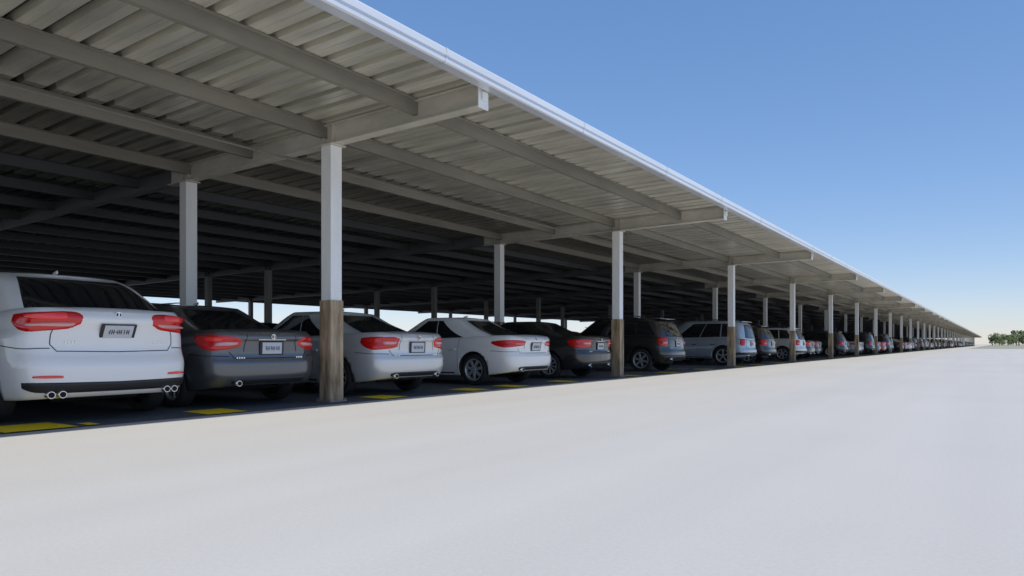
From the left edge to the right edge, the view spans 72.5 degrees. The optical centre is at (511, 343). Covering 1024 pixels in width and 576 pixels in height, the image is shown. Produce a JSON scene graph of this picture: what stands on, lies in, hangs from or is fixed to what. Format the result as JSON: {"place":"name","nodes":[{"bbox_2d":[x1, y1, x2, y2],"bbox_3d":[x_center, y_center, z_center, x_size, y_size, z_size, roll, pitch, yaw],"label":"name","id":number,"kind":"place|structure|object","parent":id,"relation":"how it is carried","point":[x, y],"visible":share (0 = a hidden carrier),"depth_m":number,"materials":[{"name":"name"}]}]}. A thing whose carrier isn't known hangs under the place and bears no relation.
{"place":"outdoors","nodes":[
{"label":"outdoors","id":0,"kind":"place"},
{"bbox_2d":[151,303,179,304],"bbox_3d":[-8.475,-0.078,16.425,4.920,1.868,2.230,0,0,35],"label":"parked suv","id":1,"kind":"object","parent":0,"point":[164,303],"depth_m":16.50,"materials":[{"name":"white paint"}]},
{"bbox_2d":[260,322,276,327],"bbox_3d":[-6.995,0.109,19.301,4.706,1.494,2.130,0,0,35],"label":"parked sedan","id":2,"kind":"object","parent":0,"point":[271,325],"depth_m":19.17,"materials":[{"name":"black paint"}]},
{"bbox_2d":[0,346,967,433],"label":"parking bays asphalt","id":3,"kind":"structure","parent":0,"point":[108,411],"depth_m":11.02,"materials":[{"name":"black asphalt"}]},
{"bbox_2d":[0,271,183,421],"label":"parked hatchback","id":4,"kind":"object","parent":3,"relation":"on","point":[68,338],"visible":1,"depth_m":7.63,"materials":[{"name":"white paint"}]},
{"bbox_2d":[153,302,312,406],"bbox_3d":[-5.216,0.109,10.949,4.769,1.494,2.130,0,0,35],"label":"parked sedan","id":5,"kind":"object","parent":3,"relation":"on","point":[224,348],"visible":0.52,"depth_m":9.48,"materials":[{"name":"grey paint"}]},
{"bbox_2d":[273,309,443,394],"bbox_3d":[-3.546,0.109,13.098,4.868,1.494,2.150,0,0,35],"label":"parked sedan","id":6,"kind":"object","parent":3,"relation":"on","point":[376,349],"visible":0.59,"depth_m":11.65,"materials":[{"name":"silver paint"}]},
{"bbox_2d":[0,349,933,432],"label":"yellow bay markings","id":7,"kind":"object","parent":3,"relation":"on","point":[25,427],"visible":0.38,"depth_m":8.69,"materials":[{"name":"paint"}]},
{"bbox_2d":[409,316,550,384],"bbox_3d":[-1.419,0.109,15.961,4.706,1.494,2.130,0,0,34],"label":"parked sedan","id":8,"kind":"object","parent":3,"relation":"on","point":[476,351],"visible":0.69,"depth_m":14.63,"materials":[{"name":"white paint"}]},
{"bbox_2d":[0,0,981,401],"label":"carport","id":9,"kind":"object","parent":3,"relation":"on","point":[332,158],"visible":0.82,"depth_m":13.87,"materials":[{"name":"metal"}]},
{"bbox_2d":[462,320,611,377],"bbox_3d":[0.259,0.109,18.856,4.868,1.494,2.150,0,0,35],"label":"parked sedan","id":10,"kind":"object","parent":3,"relation":"on","point":[578,354],"visible":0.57,"depth_m":17.32,"materials":[{"name":"grey paint"}]},
{"bbox_2d":[580,316,685,371],"bbox_3d":[3.331,-0.018,23.115,4.670,1.748,2.170,0,0,35],"label":"parked suv","id":11,"kind":"object","parent":3,"relation":"on","point":[658,343],"visible":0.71,"depth_m":21.68,"materials":[{"name":"grey paint"}]},
{"bbox_2d":[673,319,756,364],"bbox_3d":[7.839,-0.078,29.846,4.920,1.868,2.230,0,0,35],"label":"parked suv","id":12,"kind":"object","parent":3,"relation":"on","point":[705,339],"visible":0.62,"depth_m":28.55,"materials":[{"name":"paint"}]},
{"bbox_2d":[683,325,776,362],"bbox_3d":[9.763,-0.018,32.405,4.670,1.748,2.170,0,0,35],"label":"parked suv","id":13,"kind":"object","parent":3,"relation":"on","point":[765,342],"visible":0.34,"depth_m":30.79,"materials":[{"name":"grey paint"}]},
{"bbox_2d":[765,327,806,360],"bbox_3d":[13.006,-0.018,36.816,4.670,1.748,2.170,0,0,35],"label":"parked suv","id":14,"kind":"object","parent":3,"relation":"on","point":[780,336],"visible":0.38,"depth_m":35.34,"materials":[{"name":"silver paint"}]},
{"bbox_2d":[796,340,814,358],"bbox_3d":[14.550,0.109,39.658,4.868,1.494,2.150,0,0,34],"label":"parked sedan","id":15,"kind":"object","parent":3,"relation":"on","point":[810,347],"visible":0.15,"depth_m":37.92,"materials":[{"name":"black paint"}]},
{"bbox_2d":[800,341,821,358],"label":"parked sedan","id":16,"kind":"object","parent":3,"relation":"on","point":[818,347],"visible":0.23,"depth_m":40.82,"materials":[{"name":"grey paint"}]},
{"bbox_2d":[802,331,847,356],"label":"parked suv","id":17,"kind":"object","parent":3,"relation":"on","point":[839,343],"visible":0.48,"depth_m":46.13,"materials":[{"name":"grey paint"}]},
{"bbox_2d":[820,332,874,354],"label":"parked suv","id":18,"kind":"object","parent":3,"relation":"on","point":[867,339],"visible":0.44,"depth_m":56.47,"materials":[{"name":"grey paint"}]},
{"bbox_2d":[840,340,861,355],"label":"parked sedan","id":19,"kind":"object","parent":3,"relation":"on","point":[852,347],"visible":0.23,"depth_m":51.13,"materials":[{"name":"paint"}]},
{"bbox_2d":[846,339,863,354],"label":"parked sedan","id":20,"kind":"object","parent":3,"relation":"on","point":[862,344],"visible":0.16,"depth_m":54.31,"materials":[{"name":"grey paint"}]},
{"bbox_2d":[866,342,880,353],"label":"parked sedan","id":21,"kind":"object","parent":3,"relation":"on","point":[879,347],"visible":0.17,"depth_m":59.13,"materials":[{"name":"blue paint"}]},
{"bbox_2d":[870,342,885,353],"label":"parked sedan","id":22,"kind":"object","parent":3,"relation":"on","point":[883,345],"visible":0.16,"depth_m":61.45,"materials":[{"name":"red paint"}]},
{"bbox_2d":[872,334,891,352],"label":"parked suv","id":23,"kind":"object","parent":3,"relation":"on","point":[883,338],"visible":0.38,"depth_m":64.30,"materials":[{"name":"black paint"}]},
{"bbox_2d":[892,341,903,351],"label":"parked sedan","id":24,"kind":"object","parent":3,"relation":"on","point":[896,345],"visible":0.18,"depth_m":74.99,"materials":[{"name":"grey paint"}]},
{"bbox_2d":[893,340,906,351],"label":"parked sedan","id":25,"kind":"object","parent":3,"relation":"on","point":[905,345],"visible":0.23,"depth_m":77.57,"materials":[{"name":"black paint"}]},
{"bbox_2d":[893,339,911,350],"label":"parked sedan","id":26,"kind":"object","parent":3,"relation":"on","point":[909,345],"visible":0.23,"depth_m":80.12,"materials":[{"name":"silver paint"}]},
{"bbox_2d":[892,337,914,350],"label":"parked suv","id":27,"kind":"object","parent":3,"relation":"on","point":[905,339],"visible":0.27,"depth_m":88.66,"materials":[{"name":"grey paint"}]},
{"bbox_2d":[908,337,919,349],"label":"parked suv","id":28,"kind":"object","parent":3,"relation":"on","point":[915,342],"visible":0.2,"depth_m":93.62,"materials":[{"name":"paint"}]},
{"bbox_2d":[914,338,923,349],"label":"parked suv","id":29,"kind":"object","parent":3,"relation":"on","point":[921,344],"visible":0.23,"depth_m":96.02,"materials":[{"name":"grey paint"}]},
{"bbox_2d":[0,344,1023,575],"bbox_3d":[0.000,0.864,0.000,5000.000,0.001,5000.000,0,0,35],"label":"ground","id":30,"kind":"structure","parent":0,"point":[903,464],"depth_m":4.36,"materials":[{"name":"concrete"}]},
{"bbox_2d":[144,0,1023,343],"label":"sky","id":31,"kind":"structure","parent":0,"point":[886,137],"materials":[{"name":"blue"}]},
{"bbox_2d":[970,344,1023,348],"bbox_3d":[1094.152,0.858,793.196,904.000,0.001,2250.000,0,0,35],"label":"field","id":32,"kind":"structure","parent":0,"point":[1006,346],"depth_m":206.39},
{"bbox_2d":[988,330,1023,344],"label":"distant trees","id":33,"kind":"object","parent":32,"relation":"on","point":[999,339],"visible":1,"depth_m":409.77,"materials":[{"name":"green plant"}]}
]}

